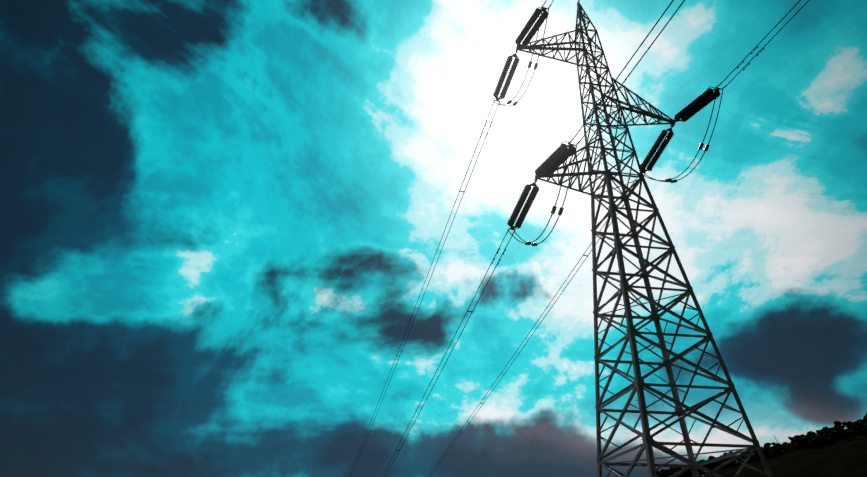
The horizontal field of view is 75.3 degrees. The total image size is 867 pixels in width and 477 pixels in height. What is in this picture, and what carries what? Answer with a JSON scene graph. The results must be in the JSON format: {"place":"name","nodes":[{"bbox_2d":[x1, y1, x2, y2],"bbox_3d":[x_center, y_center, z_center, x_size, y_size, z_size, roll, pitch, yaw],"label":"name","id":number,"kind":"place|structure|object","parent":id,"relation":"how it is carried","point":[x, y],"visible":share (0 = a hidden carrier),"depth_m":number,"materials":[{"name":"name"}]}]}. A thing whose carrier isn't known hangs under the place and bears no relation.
{"place":"outdoors","nodes":[
{"label":"outdoors","id":0,"kind":"place"},
{"bbox_2d":[0,0,866,476],"label":"sky","id":1,"kind":"structure","parent":0,"point":[223,223],"materials":[{"name":"teal"}]},
{"bbox_2d":[692,433,866,476],"bbox_3d":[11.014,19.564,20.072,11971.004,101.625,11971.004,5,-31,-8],"label":"ground","id":2,"kind":"structure","parent":0,"point":[846,457],"depth_m":169.43,"materials":[{"name":"black plant"}]},
{"bbox_2d":[350,0,808,476],"bbox_3d":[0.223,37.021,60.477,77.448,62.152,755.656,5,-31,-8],"label":"conductors","id":3,"kind":"structure","parent":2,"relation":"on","point":[566,192],"depth_m":35.55,"materials":[{"name":"grey"}]},
{"bbox_2d":[515,0,772,476],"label":"transmission tower","id":4,"kind":"structure","parent":2,"relation":"on","point":[639,386],"depth_m":29.71,"materials":[{"name":"metal"}]},
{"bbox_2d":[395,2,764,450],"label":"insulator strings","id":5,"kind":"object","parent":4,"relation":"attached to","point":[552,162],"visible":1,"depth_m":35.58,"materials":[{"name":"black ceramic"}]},
{"bbox_2d":[656,412,866,476],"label":"crest scrub","id":6,"kind":"object","parent":2,"relation":"on","point":[827,435],"visible":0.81,"depth_m":194.59,"materials":[{"name":"black plant"}]}
]}

